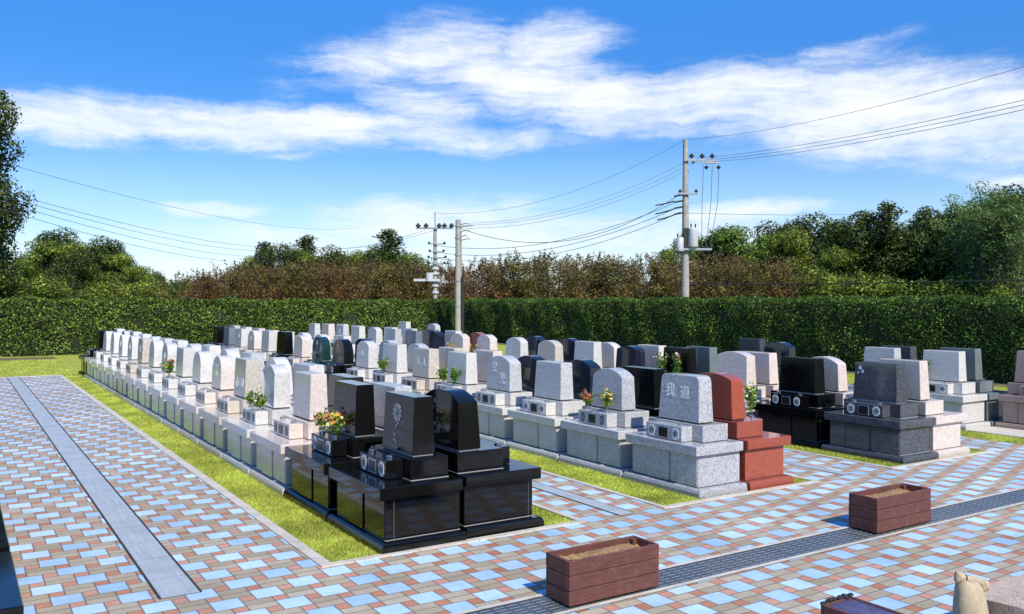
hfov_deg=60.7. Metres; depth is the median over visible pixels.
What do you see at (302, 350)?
gravestone
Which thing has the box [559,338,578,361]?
gravestone
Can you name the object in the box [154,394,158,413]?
door panel
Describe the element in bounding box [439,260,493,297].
cherry tree
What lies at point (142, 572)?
gutter edge
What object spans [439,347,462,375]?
gravestone
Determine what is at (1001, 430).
floor slab
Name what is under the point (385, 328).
gravestone
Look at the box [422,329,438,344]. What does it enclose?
gravestone
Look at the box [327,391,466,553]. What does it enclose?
gravestone
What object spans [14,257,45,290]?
broadleaf tree
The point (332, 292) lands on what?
cherry tree
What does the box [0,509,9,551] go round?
gravestone
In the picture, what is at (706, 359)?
gravestone
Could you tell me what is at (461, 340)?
gravestone
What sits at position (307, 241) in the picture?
conifer tree
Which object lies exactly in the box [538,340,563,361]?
gravestone
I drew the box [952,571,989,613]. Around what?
stone ornament
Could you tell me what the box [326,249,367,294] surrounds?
broadleaf tree
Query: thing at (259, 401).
flower bouquet
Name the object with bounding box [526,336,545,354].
gravestone
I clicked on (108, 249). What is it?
evergreen tree
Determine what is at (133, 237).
overhead wire
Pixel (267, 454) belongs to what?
door panel
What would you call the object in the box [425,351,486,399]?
gravestone
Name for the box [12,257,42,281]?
evergreen tree
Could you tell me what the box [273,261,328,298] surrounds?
cherry tree
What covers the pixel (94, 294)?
leafy shrub
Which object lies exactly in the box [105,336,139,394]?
gravestone
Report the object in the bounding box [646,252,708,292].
cherry tree
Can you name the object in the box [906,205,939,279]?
conifer tree
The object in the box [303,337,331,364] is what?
gravestone
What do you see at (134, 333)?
gravestone
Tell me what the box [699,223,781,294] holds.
broadleaf tree
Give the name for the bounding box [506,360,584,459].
gravestone
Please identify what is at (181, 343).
gravestone
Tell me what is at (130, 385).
door panel
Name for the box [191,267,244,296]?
cherry tree
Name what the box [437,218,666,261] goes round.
overhead wire
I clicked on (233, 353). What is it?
gravestone
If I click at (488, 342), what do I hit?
gravestone
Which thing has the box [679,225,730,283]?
evergreen tree
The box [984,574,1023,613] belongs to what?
rough stone
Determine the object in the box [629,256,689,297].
cherry tree
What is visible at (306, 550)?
kerb
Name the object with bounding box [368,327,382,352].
gravestone
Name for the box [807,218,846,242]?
evergreen tree
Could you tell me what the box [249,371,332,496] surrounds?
gravestone
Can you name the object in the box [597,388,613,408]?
flower bouquet
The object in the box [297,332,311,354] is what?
gravestone
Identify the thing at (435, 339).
gravestone
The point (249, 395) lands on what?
flower bouquet
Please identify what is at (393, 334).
gravestone
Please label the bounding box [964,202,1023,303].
bamboo clump
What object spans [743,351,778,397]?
gravestone
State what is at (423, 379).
gravestone
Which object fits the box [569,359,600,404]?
gravestone
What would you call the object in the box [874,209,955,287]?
evergreen tree
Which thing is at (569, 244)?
overhead wire
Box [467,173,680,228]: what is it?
overhead wire
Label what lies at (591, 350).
gravestone
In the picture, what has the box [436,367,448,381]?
flower bouquet
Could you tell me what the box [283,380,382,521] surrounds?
gravestone
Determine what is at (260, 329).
gravestone
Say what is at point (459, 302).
utility pole
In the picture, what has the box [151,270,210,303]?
cherry tree
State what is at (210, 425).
door panel
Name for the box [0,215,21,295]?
evergreen tree
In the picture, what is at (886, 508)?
planter box
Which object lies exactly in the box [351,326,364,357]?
gravestone
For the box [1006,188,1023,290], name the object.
evergreen tree
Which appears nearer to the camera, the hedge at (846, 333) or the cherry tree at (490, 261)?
the hedge at (846, 333)
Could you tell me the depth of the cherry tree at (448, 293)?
58.92 m
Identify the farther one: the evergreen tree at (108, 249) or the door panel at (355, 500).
the evergreen tree at (108, 249)
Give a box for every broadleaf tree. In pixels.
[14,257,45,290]
[16,238,70,290]
[56,240,114,288]
[85,253,144,297]
[117,264,158,294]
[226,255,269,293]
[275,249,333,284]
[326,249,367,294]
[392,251,437,290]
[654,247,679,283]
[666,235,714,289]
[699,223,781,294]
[755,226,813,302]
[807,246,861,294]
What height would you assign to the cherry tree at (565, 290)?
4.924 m
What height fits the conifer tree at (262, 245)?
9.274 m
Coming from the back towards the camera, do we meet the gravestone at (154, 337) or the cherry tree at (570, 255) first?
the cherry tree at (570, 255)
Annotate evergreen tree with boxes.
[0,90,37,301]
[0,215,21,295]
[0,246,19,298]
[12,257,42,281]
[29,226,88,294]
[38,247,105,298]
[70,234,133,293]
[142,266,165,285]
[249,241,303,297]
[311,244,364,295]
[347,244,385,270]
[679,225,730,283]
[734,219,799,292]
[759,211,834,296]
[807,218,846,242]
[810,213,899,276]
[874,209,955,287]
[901,201,974,293]
[923,203,1017,300]
[988,183,1023,269]
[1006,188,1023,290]
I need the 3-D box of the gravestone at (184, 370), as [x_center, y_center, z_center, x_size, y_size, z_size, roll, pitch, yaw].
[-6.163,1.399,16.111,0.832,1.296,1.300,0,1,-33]
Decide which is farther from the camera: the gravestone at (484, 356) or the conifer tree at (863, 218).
the conifer tree at (863, 218)
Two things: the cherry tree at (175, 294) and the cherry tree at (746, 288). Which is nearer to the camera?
the cherry tree at (746, 288)
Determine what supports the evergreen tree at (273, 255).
on the ground
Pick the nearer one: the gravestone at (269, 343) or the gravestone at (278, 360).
the gravestone at (278, 360)
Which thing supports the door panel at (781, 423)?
in the gravestone at (798, 405)
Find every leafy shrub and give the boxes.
[15,288,34,298]
[18,276,52,299]
[30,275,78,301]
[78,281,125,299]
[104,279,139,302]
[122,280,170,302]
[150,277,187,302]
[769,263,845,302]
[819,269,885,302]
[864,271,918,303]
[885,276,949,303]
[926,271,985,301]
[967,278,1022,303]
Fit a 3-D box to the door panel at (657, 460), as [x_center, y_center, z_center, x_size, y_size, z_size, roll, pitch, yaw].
[1.708,1.824,10.221,0.032,0.342,0.385,0,1,-33]
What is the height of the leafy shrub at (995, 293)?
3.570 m
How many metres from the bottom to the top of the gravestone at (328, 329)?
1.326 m
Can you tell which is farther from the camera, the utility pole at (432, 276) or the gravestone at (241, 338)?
the utility pole at (432, 276)
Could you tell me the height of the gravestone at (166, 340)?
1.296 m
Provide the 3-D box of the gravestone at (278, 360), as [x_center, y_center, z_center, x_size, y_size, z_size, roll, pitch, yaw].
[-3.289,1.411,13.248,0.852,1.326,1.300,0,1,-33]
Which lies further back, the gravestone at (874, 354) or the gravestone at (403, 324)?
the gravestone at (403, 324)
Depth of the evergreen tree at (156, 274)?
119.89 m
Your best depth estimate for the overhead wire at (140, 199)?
42.60 m
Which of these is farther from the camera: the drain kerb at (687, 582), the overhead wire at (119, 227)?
the overhead wire at (119, 227)
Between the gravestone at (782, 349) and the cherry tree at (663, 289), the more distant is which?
the cherry tree at (663, 289)
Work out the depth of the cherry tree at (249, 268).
66.97 m
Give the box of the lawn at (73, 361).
[0,344,1016,557]
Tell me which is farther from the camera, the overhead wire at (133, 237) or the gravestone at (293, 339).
the overhead wire at (133, 237)
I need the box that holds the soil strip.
[0,343,1006,386]
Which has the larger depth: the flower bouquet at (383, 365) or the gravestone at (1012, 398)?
the flower bouquet at (383, 365)
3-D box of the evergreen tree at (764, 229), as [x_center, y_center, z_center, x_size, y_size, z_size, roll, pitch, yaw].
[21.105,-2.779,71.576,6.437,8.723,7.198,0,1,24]
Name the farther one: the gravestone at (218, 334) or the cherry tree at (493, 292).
the cherry tree at (493, 292)
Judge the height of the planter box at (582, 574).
0.331 m
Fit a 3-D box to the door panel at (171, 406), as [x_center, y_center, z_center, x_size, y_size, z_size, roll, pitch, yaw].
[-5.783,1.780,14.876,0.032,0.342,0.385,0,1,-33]
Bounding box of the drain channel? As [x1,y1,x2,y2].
[466,489,1023,613]
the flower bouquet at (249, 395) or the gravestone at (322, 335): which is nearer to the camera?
the flower bouquet at (249, 395)
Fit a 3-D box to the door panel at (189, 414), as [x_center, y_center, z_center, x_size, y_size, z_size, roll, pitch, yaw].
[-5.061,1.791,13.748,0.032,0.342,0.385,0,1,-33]
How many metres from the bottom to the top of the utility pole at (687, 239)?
9.477 m
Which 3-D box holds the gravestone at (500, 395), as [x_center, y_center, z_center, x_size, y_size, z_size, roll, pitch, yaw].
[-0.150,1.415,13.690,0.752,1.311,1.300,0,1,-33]
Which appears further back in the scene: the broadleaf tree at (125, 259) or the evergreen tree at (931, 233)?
the broadleaf tree at (125, 259)
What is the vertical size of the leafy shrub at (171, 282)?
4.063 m
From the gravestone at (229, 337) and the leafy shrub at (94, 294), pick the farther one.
the leafy shrub at (94, 294)
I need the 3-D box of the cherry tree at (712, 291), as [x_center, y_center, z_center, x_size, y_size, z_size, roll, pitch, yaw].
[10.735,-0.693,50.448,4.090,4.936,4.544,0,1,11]
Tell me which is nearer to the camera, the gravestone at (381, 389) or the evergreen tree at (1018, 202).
the gravestone at (381, 389)
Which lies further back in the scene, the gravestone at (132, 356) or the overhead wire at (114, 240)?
the overhead wire at (114, 240)
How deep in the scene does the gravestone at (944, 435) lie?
12.27 m
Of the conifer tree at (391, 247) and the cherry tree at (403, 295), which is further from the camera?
the conifer tree at (391, 247)
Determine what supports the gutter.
on the paving
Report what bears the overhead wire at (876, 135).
attached to the utility pole at (687, 239)
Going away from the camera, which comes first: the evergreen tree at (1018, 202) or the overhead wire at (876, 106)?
the overhead wire at (876, 106)
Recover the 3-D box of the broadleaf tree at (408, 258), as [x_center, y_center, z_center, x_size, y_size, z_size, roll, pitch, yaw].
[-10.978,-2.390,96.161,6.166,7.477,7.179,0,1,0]
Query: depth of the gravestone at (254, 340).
24.73 m
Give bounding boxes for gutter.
[8,377,1003,598]
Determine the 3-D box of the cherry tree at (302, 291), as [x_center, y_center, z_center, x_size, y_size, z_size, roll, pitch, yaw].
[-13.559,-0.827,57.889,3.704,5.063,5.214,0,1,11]
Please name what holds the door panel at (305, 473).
in the gravestone at (313, 489)
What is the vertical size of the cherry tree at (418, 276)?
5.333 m
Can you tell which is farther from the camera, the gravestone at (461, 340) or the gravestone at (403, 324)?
the gravestone at (403, 324)
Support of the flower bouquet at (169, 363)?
on the gravestone at (184, 370)
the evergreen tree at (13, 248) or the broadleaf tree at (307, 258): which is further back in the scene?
the broadleaf tree at (307, 258)
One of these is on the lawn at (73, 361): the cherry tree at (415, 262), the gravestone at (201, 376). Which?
the gravestone at (201, 376)
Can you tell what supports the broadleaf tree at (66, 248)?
on the ground
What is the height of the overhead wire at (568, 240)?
2.193 m
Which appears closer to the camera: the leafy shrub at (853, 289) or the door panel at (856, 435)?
the door panel at (856, 435)
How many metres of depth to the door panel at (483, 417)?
13.55 m
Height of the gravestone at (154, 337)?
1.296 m
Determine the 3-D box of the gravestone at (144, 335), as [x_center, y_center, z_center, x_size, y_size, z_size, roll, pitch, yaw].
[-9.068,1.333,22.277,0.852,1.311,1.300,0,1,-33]
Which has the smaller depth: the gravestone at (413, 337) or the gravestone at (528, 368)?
the gravestone at (528, 368)
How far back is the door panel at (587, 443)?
11.33 m
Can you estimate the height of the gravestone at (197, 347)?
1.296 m
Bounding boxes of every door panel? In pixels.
[94,366,96,378]
[102,370,104,383]
[110,374,112,387]
[119,378,122,393]
[129,383,132,399]
[141,388,144,405]
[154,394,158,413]
[169,402,174,422]
[187,410,192,432]
[207,420,214,444]
[232,432,240,459]
[262,446,272,477]
[299,463,312,499]
[346,486,364,528]
[478,411,488,434]
[522,420,537,446]
[578,432,597,461]
[646,446,669,479]
[771,412,791,436]
[845,422,869,449]
[1018,403,1023,423]
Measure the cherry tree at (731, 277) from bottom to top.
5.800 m
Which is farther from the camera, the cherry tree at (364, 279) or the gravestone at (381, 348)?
the cherry tree at (364, 279)
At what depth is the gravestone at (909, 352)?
16.30 m
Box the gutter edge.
[7,377,634,598]
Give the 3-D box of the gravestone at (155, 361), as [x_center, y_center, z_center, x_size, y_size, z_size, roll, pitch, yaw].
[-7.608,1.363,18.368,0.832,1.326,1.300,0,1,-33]
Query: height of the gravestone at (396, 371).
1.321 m
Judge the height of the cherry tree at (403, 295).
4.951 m
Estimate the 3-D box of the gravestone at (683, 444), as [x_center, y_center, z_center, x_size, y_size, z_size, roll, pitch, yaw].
[2.017,1.447,10.305,0.752,1.311,1.300,0,1,-33]
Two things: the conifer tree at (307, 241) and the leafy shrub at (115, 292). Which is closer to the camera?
the leafy shrub at (115, 292)
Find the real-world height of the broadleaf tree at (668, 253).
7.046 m
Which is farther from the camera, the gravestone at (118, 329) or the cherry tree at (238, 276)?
the cherry tree at (238, 276)
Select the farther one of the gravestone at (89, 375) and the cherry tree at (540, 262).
the cherry tree at (540, 262)
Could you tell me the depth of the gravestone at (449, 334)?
23.87 m
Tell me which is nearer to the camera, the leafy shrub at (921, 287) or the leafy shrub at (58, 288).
the leafy shrub at (921, 287)
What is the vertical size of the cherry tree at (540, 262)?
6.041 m
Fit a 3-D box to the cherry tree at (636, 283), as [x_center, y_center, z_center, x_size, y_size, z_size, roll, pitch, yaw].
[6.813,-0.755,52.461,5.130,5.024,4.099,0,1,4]
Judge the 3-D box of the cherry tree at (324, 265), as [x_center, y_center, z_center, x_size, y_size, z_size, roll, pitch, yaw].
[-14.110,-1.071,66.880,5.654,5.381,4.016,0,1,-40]
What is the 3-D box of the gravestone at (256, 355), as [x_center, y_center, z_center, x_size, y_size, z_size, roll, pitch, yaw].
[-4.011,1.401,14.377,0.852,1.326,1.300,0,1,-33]
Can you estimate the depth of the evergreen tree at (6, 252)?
47.29 m
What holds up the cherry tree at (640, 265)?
on the ground
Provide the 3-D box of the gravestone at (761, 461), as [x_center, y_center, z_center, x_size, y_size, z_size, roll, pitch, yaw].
[2.686,1.443,10.721,0.752,1.311,1.300,0,1,-33]
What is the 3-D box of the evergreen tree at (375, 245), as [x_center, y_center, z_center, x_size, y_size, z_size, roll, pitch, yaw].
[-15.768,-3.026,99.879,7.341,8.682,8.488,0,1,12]
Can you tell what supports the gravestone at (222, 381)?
on the lawn at (73, 361)
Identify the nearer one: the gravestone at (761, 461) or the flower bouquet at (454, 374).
the gravestone at (761, 461)
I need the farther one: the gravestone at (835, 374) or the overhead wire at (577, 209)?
the overhead wire at (577, 209)
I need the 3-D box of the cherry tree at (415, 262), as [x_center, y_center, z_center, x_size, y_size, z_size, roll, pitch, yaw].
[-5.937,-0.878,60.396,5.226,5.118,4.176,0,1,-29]
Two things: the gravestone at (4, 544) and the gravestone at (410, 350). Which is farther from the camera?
the gravestone at (410, 350)
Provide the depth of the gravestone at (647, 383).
11.46 m
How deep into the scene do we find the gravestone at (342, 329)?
29.01 m
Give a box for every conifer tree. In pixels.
[241,240,278,296]
[294,234,324,264]
[336,228,424,291]
[823,209,901,283]
[841,200,939,295]
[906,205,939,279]
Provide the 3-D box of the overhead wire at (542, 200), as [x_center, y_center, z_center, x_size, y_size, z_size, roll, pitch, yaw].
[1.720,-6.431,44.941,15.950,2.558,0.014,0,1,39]
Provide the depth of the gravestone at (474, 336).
22.68 m
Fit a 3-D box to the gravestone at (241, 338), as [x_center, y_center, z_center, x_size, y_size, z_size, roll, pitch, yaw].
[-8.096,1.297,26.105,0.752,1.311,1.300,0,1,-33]
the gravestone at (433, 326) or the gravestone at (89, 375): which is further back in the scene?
the gravestone at (433, 326)
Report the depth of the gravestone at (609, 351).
18.04 m
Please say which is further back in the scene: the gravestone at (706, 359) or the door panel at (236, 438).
the gravestone at (706, 359)
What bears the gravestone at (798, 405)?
on the lawn at (73, 361)
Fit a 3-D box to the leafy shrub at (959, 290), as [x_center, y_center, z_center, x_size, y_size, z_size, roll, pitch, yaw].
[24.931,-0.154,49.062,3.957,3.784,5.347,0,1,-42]
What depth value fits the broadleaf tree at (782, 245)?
65.43 m
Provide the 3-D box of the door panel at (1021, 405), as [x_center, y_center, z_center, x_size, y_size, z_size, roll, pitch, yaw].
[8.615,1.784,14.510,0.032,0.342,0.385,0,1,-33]
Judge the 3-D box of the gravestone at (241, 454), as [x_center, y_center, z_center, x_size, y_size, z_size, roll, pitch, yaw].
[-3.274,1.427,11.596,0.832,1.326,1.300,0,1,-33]
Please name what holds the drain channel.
on the paving
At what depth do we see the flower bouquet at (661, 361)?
15.75 m
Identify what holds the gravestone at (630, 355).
on the lawn at (73, 361)
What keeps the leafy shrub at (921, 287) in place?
on the ground
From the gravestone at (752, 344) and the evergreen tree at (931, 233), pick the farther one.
the evergreen tree at (931, 233)
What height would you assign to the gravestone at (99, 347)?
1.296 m
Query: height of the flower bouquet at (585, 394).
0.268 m
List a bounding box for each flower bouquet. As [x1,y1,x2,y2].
[160,358,176,374]
[243,389,263,404]
[250,392,269,407]
[313,407,334,430]
[324,412,345,434]
[375,356,387,371]
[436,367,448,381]
[450,367,461,383]
[469,343,477,352]
[579,389,595,405]
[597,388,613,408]
[654,350,668,371]
[670,352,681,372]
[744,381,757,415]
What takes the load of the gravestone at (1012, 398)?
on the floor slab
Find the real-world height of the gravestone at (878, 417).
1.296 m
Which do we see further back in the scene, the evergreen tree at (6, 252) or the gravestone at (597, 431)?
the evergreen tree at (6, 252)
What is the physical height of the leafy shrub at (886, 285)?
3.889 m
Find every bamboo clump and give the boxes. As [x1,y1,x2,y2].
[926,193,1023,286]
[960,181,1023,295]
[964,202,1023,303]
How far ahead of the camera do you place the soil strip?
32.07 m
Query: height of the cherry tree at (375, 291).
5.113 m
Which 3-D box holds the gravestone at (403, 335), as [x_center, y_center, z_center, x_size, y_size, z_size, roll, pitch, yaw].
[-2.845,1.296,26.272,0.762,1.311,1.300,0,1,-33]
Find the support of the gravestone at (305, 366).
on the lawn at (73, 361)
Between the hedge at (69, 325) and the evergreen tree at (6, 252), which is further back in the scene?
the evergreen tree at (6, 252)
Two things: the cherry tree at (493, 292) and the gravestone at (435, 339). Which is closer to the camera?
the gravestone at (435, 339)
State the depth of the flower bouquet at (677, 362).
15.38 m
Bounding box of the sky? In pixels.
[0,0,1023,296]
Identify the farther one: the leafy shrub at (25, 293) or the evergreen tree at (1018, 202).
the leafy shrub at (25, 293)
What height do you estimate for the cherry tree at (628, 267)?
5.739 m
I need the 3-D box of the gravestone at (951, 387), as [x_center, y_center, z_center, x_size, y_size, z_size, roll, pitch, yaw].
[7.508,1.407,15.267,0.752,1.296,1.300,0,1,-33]
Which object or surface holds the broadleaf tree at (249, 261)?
on the ground
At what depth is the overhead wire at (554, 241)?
44.55 m
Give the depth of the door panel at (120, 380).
19.28 m
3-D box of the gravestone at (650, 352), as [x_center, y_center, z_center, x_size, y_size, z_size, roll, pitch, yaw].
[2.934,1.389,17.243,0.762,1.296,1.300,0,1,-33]
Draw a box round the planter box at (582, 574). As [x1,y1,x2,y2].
[546,535,658,606]
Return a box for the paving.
[0,376,1023,613]
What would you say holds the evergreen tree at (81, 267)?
on the ground
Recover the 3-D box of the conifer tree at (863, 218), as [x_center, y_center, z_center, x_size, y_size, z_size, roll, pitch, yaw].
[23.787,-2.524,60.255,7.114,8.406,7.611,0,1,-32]
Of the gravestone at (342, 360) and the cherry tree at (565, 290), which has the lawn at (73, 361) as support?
the gravestone at (342, 360)
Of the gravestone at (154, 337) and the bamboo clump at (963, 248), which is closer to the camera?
the gravestone at (154, 337)
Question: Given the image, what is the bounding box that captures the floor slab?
[972,426,1023,435]
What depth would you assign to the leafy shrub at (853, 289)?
51.82 m
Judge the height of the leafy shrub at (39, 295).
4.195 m
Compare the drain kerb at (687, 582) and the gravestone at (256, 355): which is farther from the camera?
the gravestone at (256, 355)
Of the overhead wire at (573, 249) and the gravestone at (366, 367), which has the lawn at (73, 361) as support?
the gravestone at (366, 367)
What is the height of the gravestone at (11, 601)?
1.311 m
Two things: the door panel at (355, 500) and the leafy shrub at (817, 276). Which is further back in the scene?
the leafy shrub at (817, 276)
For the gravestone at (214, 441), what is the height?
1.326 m
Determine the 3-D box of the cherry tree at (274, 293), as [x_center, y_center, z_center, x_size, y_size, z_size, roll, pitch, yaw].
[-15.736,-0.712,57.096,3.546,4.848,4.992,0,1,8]
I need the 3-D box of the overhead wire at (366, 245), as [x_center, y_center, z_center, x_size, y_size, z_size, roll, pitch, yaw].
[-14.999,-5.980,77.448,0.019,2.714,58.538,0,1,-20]
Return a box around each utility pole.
[414,212,453,300]
[455,220,473,332]
[674,139,720,300]
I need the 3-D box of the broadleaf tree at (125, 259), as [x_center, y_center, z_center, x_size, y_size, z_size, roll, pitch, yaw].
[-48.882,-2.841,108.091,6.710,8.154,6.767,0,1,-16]
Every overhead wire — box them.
[0,190,291,246]
[0,195,297,250]
[0,208,289,261]
[1,201,289,256]
[2,162,352,228]
[309,230,423,248]
[437,203,673,248]
[437,211,668,255]
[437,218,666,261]
[441,143,678,213]
[461,197,674,242]
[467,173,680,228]
[480,169,680,224]
[481,166,676,222]
[686,67,1021,139]
[689,279,1023,284]
[697,210,964,214]
[704,100,1022,157]
[708,105,1021,159]
[715,109,1023,161]
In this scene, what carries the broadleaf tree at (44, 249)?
on the ground
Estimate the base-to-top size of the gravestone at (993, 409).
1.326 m
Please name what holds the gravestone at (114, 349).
on the lawn at (73, 361)
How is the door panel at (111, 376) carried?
in the gravestone at (132, 356)
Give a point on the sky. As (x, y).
(326, 118)
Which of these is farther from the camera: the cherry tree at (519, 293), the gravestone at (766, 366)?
the cherry tree at (519, 293)
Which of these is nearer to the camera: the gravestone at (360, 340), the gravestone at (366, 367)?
the gravestone at (366, 367)
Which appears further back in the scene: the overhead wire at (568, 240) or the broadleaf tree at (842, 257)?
the broadleaf tree at (842, 257)
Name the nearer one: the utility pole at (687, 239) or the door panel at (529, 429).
the door panel at (529, 429)
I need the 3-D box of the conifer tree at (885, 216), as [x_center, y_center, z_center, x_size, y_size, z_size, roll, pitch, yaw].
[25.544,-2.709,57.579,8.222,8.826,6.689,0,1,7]
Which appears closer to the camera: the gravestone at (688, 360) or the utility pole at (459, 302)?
the gravestone at (688, 360)
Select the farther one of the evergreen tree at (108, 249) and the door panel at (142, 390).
the evergreen tree at (108, 249)
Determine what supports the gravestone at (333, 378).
on the lawn at (73, 361)
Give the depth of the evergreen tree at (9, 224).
42.88 m
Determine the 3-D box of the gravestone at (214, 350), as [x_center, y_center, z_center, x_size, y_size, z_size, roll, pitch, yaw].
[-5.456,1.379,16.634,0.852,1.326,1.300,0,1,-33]
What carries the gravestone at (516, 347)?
on the lawn at (73, 361)
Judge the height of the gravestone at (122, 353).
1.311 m
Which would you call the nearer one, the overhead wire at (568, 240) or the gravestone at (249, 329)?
the gravestone at (249, 329)
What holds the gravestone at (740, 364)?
on the lawn at (73, 361)
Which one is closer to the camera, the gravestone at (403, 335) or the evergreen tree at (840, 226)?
the gravestone at (403, 335)
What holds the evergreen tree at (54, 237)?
on the ground
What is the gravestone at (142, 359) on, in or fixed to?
on the lawn at (73, 361)
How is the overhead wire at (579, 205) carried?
attached to the utility pole at (687, 239)
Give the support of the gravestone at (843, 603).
on the paving
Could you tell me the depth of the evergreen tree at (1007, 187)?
58.37 m
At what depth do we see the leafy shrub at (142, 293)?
68.14 m
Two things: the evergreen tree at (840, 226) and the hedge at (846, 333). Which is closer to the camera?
the hedge at (846, 333)
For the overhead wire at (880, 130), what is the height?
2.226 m
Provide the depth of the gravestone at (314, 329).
31.25 m
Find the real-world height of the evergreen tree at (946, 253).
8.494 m
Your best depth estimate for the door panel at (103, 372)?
21.55 m
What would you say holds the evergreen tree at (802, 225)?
on the ground
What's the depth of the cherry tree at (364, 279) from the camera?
68.13 m
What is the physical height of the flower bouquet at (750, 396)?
0.420 m
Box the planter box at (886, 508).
[849,483,930,533]
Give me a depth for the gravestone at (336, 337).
20.64 m
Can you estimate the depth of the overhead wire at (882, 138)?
24.54 m
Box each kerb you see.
[0,375,1023,567]
[450,487,1023,613]
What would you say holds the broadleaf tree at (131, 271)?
on the ground
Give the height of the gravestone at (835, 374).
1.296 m
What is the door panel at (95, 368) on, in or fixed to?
in the gravestone at (114, 349)
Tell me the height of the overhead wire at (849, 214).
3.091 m
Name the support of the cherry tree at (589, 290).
on the ground
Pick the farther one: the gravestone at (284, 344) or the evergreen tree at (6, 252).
the evergreen tree at (6, 252)
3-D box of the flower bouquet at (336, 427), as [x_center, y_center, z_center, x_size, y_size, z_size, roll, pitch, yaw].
[-1.831,1.218,9.105,0.218,0.245,0.243,0,1,2]
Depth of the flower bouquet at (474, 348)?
21.38 m
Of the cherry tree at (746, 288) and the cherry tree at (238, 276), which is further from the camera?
the cherry tree at (238, 276)
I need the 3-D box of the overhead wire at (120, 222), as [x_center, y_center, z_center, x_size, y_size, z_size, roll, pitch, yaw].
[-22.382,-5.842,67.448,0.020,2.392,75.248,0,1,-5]
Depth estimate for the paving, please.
7.75 m
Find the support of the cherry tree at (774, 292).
on the ground
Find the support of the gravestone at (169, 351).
on the lawn at (73, 361)
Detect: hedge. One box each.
[0,295,430,356]
[427,293,1023,383]
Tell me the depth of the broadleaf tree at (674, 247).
73.37 m
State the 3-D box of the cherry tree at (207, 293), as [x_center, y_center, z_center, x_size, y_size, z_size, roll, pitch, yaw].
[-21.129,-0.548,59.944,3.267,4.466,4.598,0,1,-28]
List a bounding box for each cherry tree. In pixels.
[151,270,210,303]
[181,267,226,303]
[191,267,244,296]
[207,261,261,298]
[224,260,283,298]
[241,258,300,303]
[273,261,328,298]
[275,258,336,302]
[295,259,358,300]
[304,258,371,303]
[337,259,391,301]
[339,257,403,302]
[368,259,431,303]
[384,259,443,298]
[394,257,467,314]
[426,257,482,298]
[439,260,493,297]
[447,257,521,299]
[471,252,536,297]
[484,249,554,300]
[508,250,569,296]
[515,256,593,302]
[539,252,595,296]
[546,250,622,302]
[577,253,644,297]
[584,253,669,302]
[608,252,678,297]
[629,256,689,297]
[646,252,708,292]
[664,251,734,302]
[689,250,751,298]
[694,257,773,301]
[729,256,808,302]
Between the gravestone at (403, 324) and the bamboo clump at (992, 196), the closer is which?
the gravestone at (403, 324)
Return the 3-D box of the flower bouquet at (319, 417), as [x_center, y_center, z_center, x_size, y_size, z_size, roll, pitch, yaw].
[-2.032,1.206,9.453,0.239,0.261,0.192,0,1,-33]
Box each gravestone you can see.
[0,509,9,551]
[0,551,23,613]
[78,330,106,376]
[84,331,112,380]
[90,332,121,384]
[97,334,129,389]
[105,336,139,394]
[114,328,124,332]
[114,338,151,400]
[124,340,163,406]
[130,331,141,335]
[135,343,177,414]
[139,333,151,337]
[147,347,194,422]
[150,336,160,339]
[159,338,174,343]
[161,351,212,432]
[172,340,187,346]
[178,355,234,444]
[186,343,200,352]
[198,357,260,458]
[201,344,220,360]
[206,326,223,344]
[219,327,235,350]
[220,348,240,367]
[221,364,292,474]
[228,328,247,353]
[240,330,261,356]
[241,327,251,334]
[241,351,264,389]
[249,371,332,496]
[253,328,264,336]
[257,330,276,365]
[264,331,292,364]
[265,357,292,400]
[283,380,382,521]
[285,335,311,381]
[286,331,294,351]
[291,362,324,405]
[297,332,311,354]
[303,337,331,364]
[309,323,319,344]
[311,334,332,357]
[312,324,333,347]
[324,339,355,397]
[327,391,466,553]
[328,373,363,412]
[330,325,348,354]
[331,335,354,361]
[347,341,381,380]
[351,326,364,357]
[354,338,378,363]
[364,343,411,383]
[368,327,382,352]
[372,382,411,434]
[378,328,401,358]
[379,340,398,367]
[384,327,397,339]
[398,321,410,335]
[402,328,417,343]
[402,347,446,394]
[405,330,422,347]
[407,343,428,372]
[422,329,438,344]
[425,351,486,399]
[425,388,543,538]
[427,323,439,330]
[427,331,444,348]
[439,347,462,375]
[445,330,461,346]
[450,333,469,351]
[469,332,485,350]
[474,349,502,384]
[476,355,531,444]
[477,334,497,350]
[505,337,527,358]
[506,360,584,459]
[518,355,544,395]
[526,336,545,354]
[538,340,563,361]
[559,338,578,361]
[559,368,648,477]
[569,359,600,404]
[574,341,601,368]
[601,342,619,368]
[616,346,645,367]
[623,366,664,416]
[623,372,746,498]
[638,344,665,367]
[663,347,696,373]
[686,346,716,374]
[698,372,793,490]
[716,351,770,417]
[739,338,765,351]
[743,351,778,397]
[752,356,843,449]
[764,342,795,379]
[813,356,852,406]
[820,592,903,613]
[821,361,936,463]
[847,346,900,390]
[880,358,969,458]
[882,345,916,359]
[923,350,990,430]
[941,347,1006,426]
[995,350,1023,429]
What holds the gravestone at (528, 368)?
on the lawn at (73, 361)

